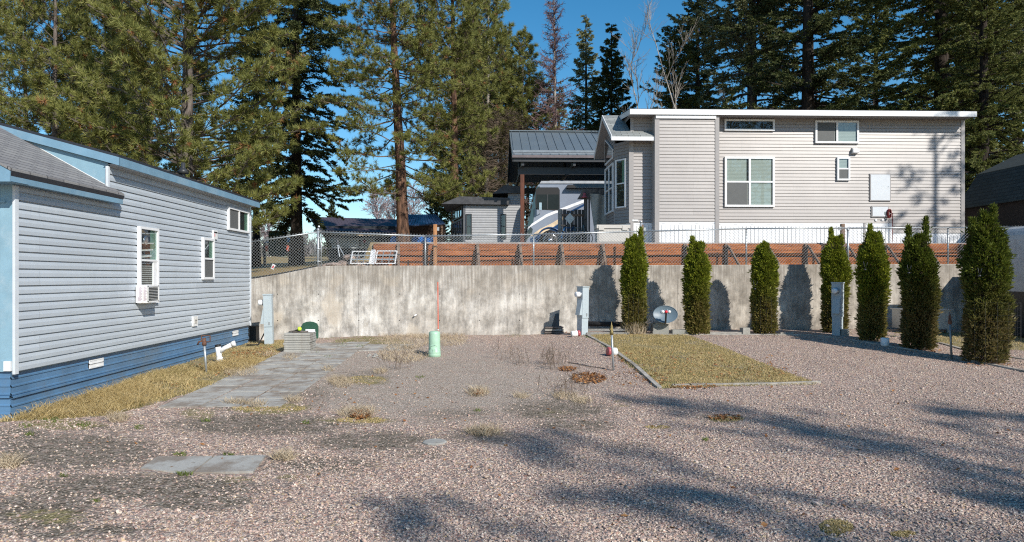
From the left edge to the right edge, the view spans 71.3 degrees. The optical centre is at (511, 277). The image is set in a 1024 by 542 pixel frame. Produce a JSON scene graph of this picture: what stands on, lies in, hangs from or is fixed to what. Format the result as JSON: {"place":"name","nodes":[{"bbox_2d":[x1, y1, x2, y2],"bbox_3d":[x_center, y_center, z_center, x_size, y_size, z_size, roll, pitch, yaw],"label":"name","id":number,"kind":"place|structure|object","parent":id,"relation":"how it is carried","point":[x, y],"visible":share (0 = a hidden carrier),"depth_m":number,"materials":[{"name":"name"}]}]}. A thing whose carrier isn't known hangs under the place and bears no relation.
{"place":"outdoors","nodes":[
{"label":"outdoors","id":0,"kind":"place"},
{"bbox_2d":[0,329,1023,541],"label":"ground","id":1,"kind":"structure","parent":0,"point":[437,371],"depth_m":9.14,"materials":[{"name":"gravel"}]},
{"bbox_2d":[0,122,259,417],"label":"park home","id":2,"kind":"object","parent":1,"relation":"on","point":[91,238],"visible":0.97,"depth_m":13.08,"materials":[{"name":"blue plastic"}]},
{"bbox_2d":[136,285,158,302],"bbox_3d":[-7.317,0.335,14.342,0.235,0.340,0.478,0,0,-2],"label":"air conditioner","id":3,"kind":"object","parent":2,"relation":"attached to","point":[147,294],"visible":1,"depth_m":14.11,"materials":[{"name":"white plastic"}]},
{"bbox_2d":[137,226,158,303],"bbox_3d":[-7.428,-0.243,14.598,0.065,1.550,0.818,0,0,-2],"label":"window","id":4,"kind":"structure","parent":2,"relation":"in","point":[147,237],"depth_m":14.58,"materials":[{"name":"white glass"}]},
{"bbox_2d":[201,237,214,278],"bbox_3d":[-7.525,-0.459,17.700,0.065,1.021,0.691,0,0,-2],"label":"window","id":5,"kind":"structure","parent":2,"relation":"in","point":[208,244],"depth_m":17.69,"materials":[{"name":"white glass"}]},
{"bbox_2d":[227,206,249,232],"bbox_3d":[-7.593,-1.582,19.845,0.065,0.622,1.607,0,0,-2],"label":"window","id":6,"kind":"structure","parent":2,"relation":"in","point":[238,220],"depth_m":19.82,"materials":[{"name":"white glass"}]},
{"bbox_2d":[7,355,270,419],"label":"dry grass","id":7,"kind":"structure","parent":1,"relation":"on","point":[130,391],"depth_m":11.81,"materials":[{"name":"plant"}]},
{"bbox_2d":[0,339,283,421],"bbox_3d":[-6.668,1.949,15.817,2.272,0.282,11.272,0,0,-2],"label":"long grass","id":8,"kind":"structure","parent":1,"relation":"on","point":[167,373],"depth_m":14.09,"materials":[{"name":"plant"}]},
{"bbox_2d":[141,456,211,473],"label":"paving slab","id":9,"kind":"structure","parent":1,"relation":"on","point":[166,463],"depth_m":8.09,"materials":[{"name":"concrete"}]},
{"bbox_2d":[159,399,212,407],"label":"paving slab","id":10,"kind":"structure","parent":1,"relation":"on","point":[180,403],"depth_m":11.62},
{"bbox_2d":[177,392,226,398],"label":"paving slab","id":11,"kind":"structure","parent":1,"relation":"on","point":[203,395],"depth_m":12.32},
{"bbox_2d":[194,386,239,391],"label":"paving slab","id":12,"kind":"structure","parent":1,"relation":"on","point":[216,388],"depth_m":12.97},
{"bbox_2d":[200,399,250,407],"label":"paving slab","id":13,"kind":"structure","parent":1,"relation":"on","point":[216,403],"depth_m":11.54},
{"bbox_2d":[215,341,236,360],"bbox_3d":[-6.646,1.741,16.575,0.476,0.541,0.143,0,0,-9],"label":"drain pipe","id":14,"kind":"object","parent":1,"relation":"on","point":[219,350],"visible":0.9,"depth_m":16.52,"materials":[{"name":"white plastic"}]},
{"bbox_2d":[208,380,250,385],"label":"paving slab","id":15,"kind":"structure","parent":1,"relation":"on","point":[231,382],"depth_m":13.61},
{"bbox_2d":[194,455,265,473],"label":"paving slab","id":16,"kind":"structure","parent":1,"relation":"on","point":[237,464],"depth_m":8.05,"materials":[{"name":"concrete"}]},
{"bbox_2d":[216,392,263,398],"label":"paving slab","id":17,"kind":"structure","parent":1,"relation":"on","point":[245,395],"depth_m":12.33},
{"bbox_2d":[221,374,262,379],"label":"paving slab","id":18,"kind":"structure","parent":1,"relation":"on","point":[246,377],"depth_m":14.24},
{"bbox_2d":[231,386,274,391],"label":"paving slab","id":19,"kind":"structure","parent":1,"relation":"on","point":[253,388],"depth_m":12.94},
{"bbox_2d":[243,380,284,385],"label":"paving slab","id":20,"kind":"structure","parent":1,"relation":"on","point":[263,382],"depth_m":13.59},
{"bbox_2d":[242,399,287,406],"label":"paving slab","id":21,"kind":"structure","parent":1,"relation":"on","point":[275,402],"depth_m":11.64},
{"bbox_2d":[258,294,273,344],"bbox_3d":[-7.007,1.216,20.352,0.397,1.482,0.290,-2,0,-9],"label":"power pedestal","id":22,"kind":"object","parent":1,"relation":"on","point":[267,316],"visible":0.96,"depth_m":20.24,"materials":[{"name":"paint"}]},
{"bbox_2d":[255,374,294,379],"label":"paving slab","id":23,"kind":"structure","parent":1,"relation":"on","point":[274,376],"depth_m":14.34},
{"bbox_2d":[257,392,301,398],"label":"paving slab","id":24,"kind":"structure","parent":1,"relation":"on","point":[267,395],"depth_m":12.34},
{"bbox_2d":[268,385,310,391],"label":"paving slab","id":25,"kind":"structure","parent":1,"relation":"on","point":[293,388],"depth_m":13.01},
{"bbox_2d":[279,379,318,384],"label":"paving slab","id":26,"kind":"structure","parent":1,"relation":"on","point":[299,382],"depth_m":13.64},
{"bbox_2d":[0,330,648,468],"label":"straw tufts","id":27,"kind":"object","parent":1,"relation":"on","point":[6,461],"visible":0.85,"depth_m":12.14,"materials":[{"name":"plant"}]},
{"bbox_2d":[428,282,440,356],"bbox_3d":[-1.862,1.014,17.148,0.304,1.805,0.323,0,0,-25],"label":"telecom pedestal","id":28,"kind":"object","parent":1,"relation":"on","point":[434,344],"visible":1,"depth_m":17.03,"materials":[{"name":"green plastic"}]},
{"bbox_2d":[18,333,898,501],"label":"green weeds","id":29,"kind":"object","parent":1,"relation":"on","point":[182,453],"visible":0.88,"depth_m":10.12,"materials":[{"name":"plant"}]},
{"bbox_2d":[376,340,608,396],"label":"weed stalks","id":30,"kind":"object","parent":1,"relation":"on","point":[519,360],"visible":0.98,"depth_m":15.28,"materials":[{"name":"plant"}]},
{"bbox_2d":[87,333,1021,527],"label":"leaf litter","id":31,"kind":"object","parent":1,"relation":"on","point":[723,417],"visible":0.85,"depth_m":13.82,"materials":[{"name":"plant"}]},
{"bbox_2d":[232,376,915,536],"bbox_3d":[0.255,2.072,10.381,10.252,0.186,4.148,0,0,36],"label":"moss","id":32,"kind":"object","parent":1,"relation":"on","point":[836,525],"visible":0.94,"depth_m":6.34,"materials":[{"name":"green plant"}]},
{"bbox_2d":[574,286,589,334],"bbox_3d":[1.998,0.993,20.751,0.397,1.462,0.290,1,-1,-33],"label":"power pedestal","id":33,"kind":"object","parent":1,"relation":"on","point":[581,294],"visible":0.98,"depth_m":20.68,"materials":[{"name":"paint"}]},
{"bbox_2d":[248,264,966,340],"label":"concrete wall","id":34,"kind":"structure","parent":1,"relation":"on","point":[340,301],"depth_m":21.80,"materials":[{"name":"grey concrete"}]},
{"bbox_2d":[251,221,1019,276],"bbox_3d":[5.755,-0.850,22.117,27.806,1.804,0.115,0,0,-2],"label":"chain link fence","id":35,"kind":"object","parent":34,"relation":"on","point":[533,234],"visible":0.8,"depth_m":21.95,"materials":[{"name":"metal"}]},
{"bbox_2d":[585,334,661,387],"bbox_3d":[2.504,1.850,16.852,0.225,0.428,7.495,0,0,-4],"label":"lawn edging","id":36,"kind":"object","parent":1,"relation":"on","point":[647,376],"visible":0.69,"depth_m":15.14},
{"bbox_2d":[617,226,649,332],"bbox_3d":[3.569,0.089,20.795,0.960,3.225,0.929,0,0,-2],"label":"cedar shrub","id":37,"kind":"object","parent":1,"relation":"on","point":[633,278],"visible":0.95,"depth_m":20.60,"materials":[{"name":"green plant"}]},
{"bbox_2d":[618,319,649,334],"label":"dead grass","id":38,"kind":"structure","parent":1,"relation":"on","point":[636,329],"depth_m":20.45,"materials":[{"name":"plant"}]},
{"bbox_2d":[650,330,668,333],"bbox_3d":[4.263,1.587,20.615,0.470,0.100,0.300,0,0,-2],"label":"concrete block","id":39,"kind":"object","parent":1,"relation":"on","point":[659,332],"depth_m":20.47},
{"bbox_2d":[651,327,668,330],"bbox_3d":[4.263,1.492,20.615,0.459,0.085,0.313,0,0,-2],"label":"concrete block","id":40,"kind":"object","parent":39,"relation":"on","point":[659,329],"depth_m":20.47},
{"bbox_2d":[651,324,668,327],"bbox_3d":[4.263,1.395,20.615,0.456,0.100,0.309,0,0,-2],"label":"concrete block","id":41,"kind":"object","parent":40,"relation":"on","point":[659,325],"depth_m":20.46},
{"bbox_3d":[4.251,1.321,20.604,0.314,0.040,0.295,0,0,-2],"label":"concrete block","id":42,"kind":"object","parent":41,"relation":"on","visible":0},
{"bbox_2d":[653,306,677,322],"bbox_3d":[4.345,1.056,20.254,0.578,0.502,0.582,0,0,-39],"label":"satellite dish","id":43,"kind":"object","parent":42,"relation":"on","point":[665,314],"visible":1,"depth_m":20.33,"materials":[{"name":"grey paint"}]},
{"bbox_2d":[680,234,712,334],"bbox_3d":[5.297,0.207,20.482,0.964,2.909,0.945,0,0,-2],"label":"cedar shrub","id":44,"kind":"object","parent":1,"relation":"on","point":[697,276],"visible":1,"depth_m":20.26,"materials":[{"name":"green plant"}]},
{"bbox_2d":[588,333,819,387],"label":"lawn","id":45,"kind":"structure","parent":1,"relation":"on","point":[713,356],"depth_m":15.97,"materials":[{"name":"green plant"}]},
{"bbox_2d":[672,381,820,385],"bbox_3d":[4.468,2.022,13.518,2.950,0.070,0.123,0,0,-7],"label":"lawn edging","id":46,"kind":"object","parent":1,"relation":"on","point":[783,383],"visible":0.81,"depth_m":13.51,"materials":[{"name":"concrete"}]},
{"bbox_2d":[747,240,779,334],"bbox_3d":[7.278,0.314,20.611,0.944,2.838,0.903,0,0,-17],"label":"cedar shrub","id":47,"kind":"object","parent":1,"relation":"on","point":[764,273],"visible":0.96,"depth_m":20.39,"materials":[{"name":"green plant"}]},
{"bbox_2d":[818,226,853,331],"bbox_3d":[9.536,0.060,21.078,1.026,3.200,0.972,0,0,-2],"label":"cedar shrub","id":48,"kind":"object","parent":1,"relation":"on","point":[835,264],"visible":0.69,"depth_m":20.88,"materials":[{"name":"green plant"}]},
{"bbox_2d":[831,282,844,335],"bbox_3d":[9.199,0.916,20.242,0.397,1.559,0.290,1,-1,-45],"label":"power pedestal","id":49,"kind":"object","parent":1,"relation":"on","point":[837,301],"visible":0.99,"depth_m":20.19,"materials":[{"name":"paint"}]},
{"bbox_2d":[853,222,892,341],"bbox_3d":[9.659,0.139,19.137,0.991,3.248,0.963,0,0,41],"label":"cedar shrub","id":50,"kind":"object","parent":1,"relation":"on","point":[873,286],"visible":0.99,"depth_m":18.93,"materials":[{"name":"green plant"}]},
{"bbox_2d":[778,334,1023,371],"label":"lawn edging","id":51,"kind":"object","parent":1,"relation":"on","point":[992,364],"visible":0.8,"depth_m":17.51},
{"bbox_2d":[895,215,943,349],"bbox_3d":[10.112,0.158,17.726,1.066,3.434,1.097,0,0,-2],"label":"cedar shrub","id":52,"kind":"object","parent":1,"relation":"on","point":[919,318],"visible":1,"depth_m":17.51,"materials":[{"name":"green plant"}]},
{"bbox_2d":[890,308,952,332],"bbox_3d":[12.169,1.291,21.243,1.432,0.718,0.780,0,0,-2],"label":"storage trunk","id":53,"kind":"object","parent":1,"relation":"on","point":[942,320],"visible":0.43,"depth_m":20.91,"materials":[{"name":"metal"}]},
{"bbox_2d":[955,203,1018,363],"bbox_3d":[10.630,0.105,16.027,1.211,3.617,1.160,0,0,35],"label":"cedar shrub","id":54,"kind":"object","parent":1,"relation":"on","point":[987,250],"visible":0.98,"depth_m":15.76,"materials":[{"name":"green plant"}]},
{"bbox_2d":[965,302,1020,365],"bbox_3d":[10.706,1.231,15.980,1.133,1.357,1.133,0,0,-2],"label":"wire cage","id":55,"kind":"object","parent":1,"relation":"on","point":[999,340],"visible":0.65,"depth_m":15.57,"materials":[{"name":"grey metal"}]},
{"bbox_2d":[976,226,1023,336],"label":"camper trailer","id":56,"kind":"object","parent":1,"relation":"on","point":[1016,240],"visible":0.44,"depth_m":18.85,"materials":[{"name":"metal"}]},
{"bbox_2d":[0,0,1023,256],"label":"sky","id":57,"kind":"structure","parent":0,"point":[531,14],"materials":[{"name":"blue"}]},
{"bbox_2d":[251,242,965,276],"bbox_3d":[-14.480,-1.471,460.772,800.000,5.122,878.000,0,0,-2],"label":"ground","id":58,"kind":"structure","parent":0,"point":[269,264],"depth_m":23.42,"materials":[{"name":"soil"}]},
{"bbox_2d":[0,0,37,126],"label":"pine tree","id":59,"kind":"object","parent":58,"relation":"on","point":[2,76],"visible":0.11,"depth_m":43.85,"materials":[{"name":"green plant"}]},
{"bbox_2d":[0,0,83,139],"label":"pine tree","id":60,"kind":"object","parent":58,"relation":"on","point":[4,6],"visible":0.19,"depth_m":37.09,"materials":[{"name":"green plant"}]},
{"bbox_2d":[0,0,99,142],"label":"pine tree","id":61,"kind":"object","parent":58,"relation":"on","point":[41,49],"visible":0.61,"depth_m":35.26,"materials":[{"name":"green plant"}]},
{"bbox_2d":[18,0,193,176],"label":"pine tree","id":62,"kind":"object","parent":58,"relation":"on","point":[108,36],"visible":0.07,"depth_m":39.76,"materials":[{"name":"green plant"}]},
{"bbox_2d":[31,0,328,235],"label":"pine tree","id":63,"kind":"object","parent":58,"relation":"on","point":[125,19],"visible":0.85,"depth_m":29.70,"materials":[{"name":"green plant"}]},
{"bbox_2d":[213,17,290,266],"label":"fir tree","id":64,"kind":"object","parent":58,"relation":"on","point":[256,248],"visible":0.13,"depth_m":59.72,"materials":[{"name":"green plant"}]},
{"bbox_2d":[268,231,286,255],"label":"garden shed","id":65,"kind":"structure","parent":58,"relation":"on","point":[282,252],"depth_m":57.43,"materials":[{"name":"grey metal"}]},
{"bbox_2d":[225,0,363,265],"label":"fir tree","id":66,"kind":"object","parent":58,"relation":"on","point":[312,40],"visible":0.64,"depth_m":49.66,"materials":[{"name":"green plant"}]},
{"bbox_2d":[311,217,396,260],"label":"outbuilding","id":67,"kind":"structure","parent":58,"relation":"on","point":[368,225],"depth_m":61.59,"materials":[{"name":"blue metal"}]},
{"bbox_2d":[359,180,392,218],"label":"bare tree","id":68,"kind":"object","parent":58,"relation":"on","point":[374,206],"visible":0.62,"depth_m":87.93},
{"bbox_2d":[251,224,525,256],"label":"woods","id":69,"kind":"object","parent":58,"relation":"on","point":[306,250],"visible":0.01,"depth_m":124.94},
{"bbox_2d":[311,0,485,241],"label":"pine tree","id":70,"kind":"object","parent":58,"relation":"on","point":[399,152],"visible":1,"depth_m":39.15,"materials":[{"name":"green plant"}]},
{"bbox_2d":[407,180,427,213],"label":"bare tree","id":71,"kind":"object","parent":58,"relation":"on","point":[411,207],"visible":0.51,"depth_m":89.73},
{"bbox_2d":[395,214,445,241],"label":"open shed","id":72,"kind":"structure","parent":58,"relation":"on","point":[421,224],"depth_m":51.53,"materials":[{"name":"blue metal"}]},
{"bbox_2d":[399,0,513,241],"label":"pine tree","id":73,"kind":"object","parent":58,"relation":"on","point":[467,43],"visible":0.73,"depth_m":43.21,"materials":[{"name":"green plant"}]},
{"bbox_2d":[416,21,514,238],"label":"pine tree","id":74,"kind":"object","parent":58,"relation":"on","point":[447,215],"visible":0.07,"depth_m":58.83,"materials":[{"name":"green plant"}]},
{"bbox_2d":[442,185,519,241],"bbox_3d":[-1.495,-2.936,37.021,4.062,3.173,4.200,0,0,-2],"label":"park home","id":75,"kind":"object","parent":58,"relation":"on","point":[498,212],"visible":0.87,"depth_m":35.16,"materials":[{"name":"grey plastic"}]},
{"bbox_2d":[452,219,462,237],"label":"window","id":76,"kind":"structure","parent":75,"relation":"in","point":[457,227],"depth_m":36.70,"materials":[{"name":"glass"}]},
{"bbox_2d":[430,0,533,192],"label":"pine tree","id":77,"kind":"object","parent":58,"relation":"on","point":[494,6],"visible":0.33,"depth_m":49.16,"materials":[{"name":"green plant"}]},
{"bbox_2d":[458,31,528,196],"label":"pine tree","id":78,"kind":"object","parent":58,"relation":"on","point":[499,82],"visible":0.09,"depth_m":53.20,"materials":[{"name":"green plant"}]},
{"bbox_2d":[463,101,542,237],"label":"pine tree","id":79,"kind":"object","parent":58,"relation":"on","point":[497,162],"visible":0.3,"depth_m":46.27,"materials":[{"name":"plant"}]},
{"bbox_2d":[474,25,562,189],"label":"pine tree","id":80,"kind":"object","parent":58,"relation":"on","point":[530,66],"visible":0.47,"depth_m":49.26,"materials":[{"name":"green plant"}]},
{"bbox_2d":[519,79,538,236],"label":"fir tree","id":81,"kind":"object","parent":58,"relation":"on","point":[527,195],"visible":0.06,"depth_m":61.45,"materials":[{"name":"green plant"}]},
{"bbox_2d":[525,0,583,204],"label":"dead tree","id":82,"kind":"object","parent":58,"relation":"on","point":[556,59],"visible":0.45,"depth_m":47.84,"materials":[{"name":"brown plant"}]},
{"bbox_2d":[507,130,605,241],"bbox_3d":[8.089,-4.541,37.818,16.453,6.355,9.310,0,0,-2],"label":"carport","id":83,"kind":"object","parent":58,"relation":"on","point":[536,156],"visible":0.25,"depth_m":35.15,"materials":[{"name":"grey metal"}]},
{"bbox_2d":[545,81,570,130],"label":"fir tree","id":84,"kind":"object","parent":58,"relation":"on","point":[568,122],"visible":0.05,"depth_m":63.74,"materials":[{"name":"green plant"}]},
{"bbox_2d":[524,181,603,241],"bbox_3d":[7.915,-2.897,35.216,14.566,3.398,2.900,0,0,-2],"label":"motorhome","id":85,"kind":"object","parent":58,"relation":"on","point":[549,199],"visible":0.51,"depth_m":33.96,"materials":[{"name":"silver metal"}]},
{"bbox_2d":[558,209,583,241],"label":"plank gate","id":86,"kind":"structure","parent":58,"relation":"on","point":[575,213],"depth_m":28.49,"materials":[{"name":"grey wood"}]},
{"bbox_2d":[561,15,602,130],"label":"fir tree","id":87,"kind":"object","parent":58,"relation":"on","point":[586,89],"visible":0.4,"depth_m":57.79,"materials":[{"name":"green plant"}]},
{"bbox_2d":[573,183,603,241],"bbox_3d":[3.679,-2.543,28.490,2.340,2.627,1.680,0,0,-2],"label":"lean to","id":88,"kind":"object","parent":58,"relation":"on","point":[588,192],"visible":0.52,"depth_m":27.75,"materials":[{"name":"wood"}]},
{"bbox_2d":[590,194,606,231],"bbox_3d":[3.542,-2.236,27.575,1.103,2.013,0.140,0,0,-2],"label":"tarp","id":89,"kind":"object","parent":88,"relation":"hanging from","point":[597,207],"visible":0.28,"depth_m":27.57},
{"bbox_2d":[584,23,636,130],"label":"fir tree","id":90,"kind":"object","parent":58,"relation":"on","point":[611,81],"visible":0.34,"depth_m":53.62,"materials":[{"name":"green plant"}]},
{"bbox_2d":[594,225,629,241],"bbox_3d":[3.403,-1.458,24.326,1.136,0.620,0.685,0,0,-2],"label":"deck box","id":91,"kind":"object","parent":58,"relation":"on","point":[614,237],"visible":0.84,"depth_m":24.02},
{"bbox_2d":[615,0,668,110],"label":"bare tree","id":92,"kind":"object","parent":58,"relation":"on","point":[635,65],"visible":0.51,"depth_m":35.33,"materials":[{"name":"brown plant"}]},
{"bbox_2d":[623,0,697,108],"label":"bare tree","id":93,"kind":"object","parent":58,"relation":"on","point":[684,44],"visible":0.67,"depth_m":34.12,"materials":[{"name":"brown plant"}]},
{"bbox_2d":[373,244,964,265],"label":"timber wall","id":94,"kind":"structure","parent":58,"relation":"on","point":[802,254],"depth_m":22.96,"materials":[{"name":"brown wood"}]},
{"bbox_2d":[639,24,713,108],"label":"bare tree","id":95,"kind":"object","parent":58,"relation":"on","point":[673,37],"visible":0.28,"depth_m":46.61,"materials":[{"name":"brown plant"}]},
{"bbox_2d":[657,0,736,108],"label":"fir tree","id":96,"kind":"object","parent":58,"relation":"on","point":[691,4],"visible":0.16,"depth_m":51.53,"materials":[{"name":"green plant"}]},
{"bbox_2d":[667,0,857,108],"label":"fir tree","id":97,"kind":"object","parent":58,"relation":"on","point":[748,39],"visible":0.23,"depth_m":43.34,"materials":[{"name":"green plant"}]},
{"bbox_2d":[594,108,976,242],"bbox_3d":[9.608,-3.436,26.615,12.598,5.082,4.540,0,0,-2],"label":"park home","id":98,"kind":"object","parent":58,"relation":"on","point":[677,169],"visible":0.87,"depth_m":24.91,"materials":[{"name":"beige plastic"}]},
{"bbox_2d":[604,163,613,215],"bbox_3d":[3.579,-3.225,26.373,0.065,1.750,1.700,0,0,-2],"label":"window","id":99,"kind":"structure","parent":98,"relation":"in","point":[609,171],"depth_m":26.33,"materials":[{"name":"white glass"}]},
{"bbox_2d":[615,158,626,208],"bbox_3d":[3.818,-3.290,25.082,0.065,1.707,0.520,0,0,-34],"label":"window","id":100,"kind":"structure","parent":98,"relation":"in","point":[620,165],"depth_m":25.07,"materials":[{"name":"white glass"}]},
{"bbox_2d":[724,119,774,130],"bbox_3d":[8.250,-5.289,24.821,1.757,0.390,0.065,0,0,-2],"label":"window","id":101,"kind":"structure","parent":98,"relation":"in","point":[729,124],"depth_m":24.82,"materials":[{"name":"clear glass"}]},
{"bbox_2d":[724,157,774,206],"bbox_3d":[8.254,-3.317,24.821,1.749,1.737,0.065,0,0,-2],"label":"window","id":102,"kind":"structure","parent":98,"relation":"in","point":[748,181],"depth_m":24.82,"materials":[{"name":"white glass"}]},
{"bbox_2d":[815,120,858,143],"bbox_3d":[11.335,-5.068,24.918,1.540,0.789,0.065,0,0,-2],"label":"window","id":103,"kind":"structure","parent":98,"relation":"in","point":[826,131],"depth_m":24.90,"materials":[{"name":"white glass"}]},
{"bbox_2d":[837,157,849,180],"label":"window","id":104,"kind":"structure","parent":98,"relation":"in","point":[843,163],"depth_m":24.92,"materials":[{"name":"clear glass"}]},
{"bbox_2d":[869,173,890,200],"bbox_3d":[12.878,-3.144,24.976,0.747,0.967,0.052,0,0,-2],"label":"access door","id":105,"kind":"structure","parent":98,"relation":"in","point":[879,184],"depth_m":24.97,"materials":[{"name":"metal"}]},
{"bbox_2d":[871,206,888,216],"bbox_3d":[12.874,-2.299,24.978,0.620,0.395,0.047,0,0,-2],"label":"access door","id":106,"kind":"structure","parent":98,"relation":"in","point":[876,211],"depth_m":24.97,"materials":[{"name":"metal"}]},
{"bbox_2d":[715,0,905,109],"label":"fir tree","id":107,"kind":"object","parent":58,"relation":"on","point":[809,84],"visible":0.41,"depth_m":37.57,"materials":[{"name":"green plant"}]},
{"bbox_2d":[829,0,925,109],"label":"fir tree","id":108,"kind":"object","parent":58,"relation":"on","point":[884,14],"visible":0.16,"depth_m":55.26,"materials":[{"name":"green plant"}]},
{"bbox_2d":[829,0,1023,233],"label":"fir tree","id":109,"kind":"object","parent":58,"relation":"on","point":[940,36],"visible":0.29,"depth_m":36.68,"materials":[{"name":"green plant"}]},
{"bbox_2d":[899,5,1010,178],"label":"fir tree","id":110,"kind":"object","parent":58,"relation":"on","point":[950,65],"visible":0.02,"depth_m":61.76,"materials":[{"name":"green plant"}]},
{"bbox_2d":[912,0,1023,233],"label":"fir tree","id":111,"kind":"object","parent":58,"relation":"on","point":[987,43],"visible":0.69,"depth_m":33.03,"materials":[{"name":"green plant"}]},
{"bbox_2d":[918,0,1023,180],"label":"fir tree","id":112,"kind":"object","parent":58,"relation":"on","point":[1020,140],"visible":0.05,"depth_m":40.76,"materials":[{"name":"green plant"}]},
{"bbox_2d":[965,153,1023,241],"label":"house","id":113,"kind":"structure","parent":58,"relation":"on","point":[1001,184],"depth_m":25.59,"materials":[{"name":"grey"}]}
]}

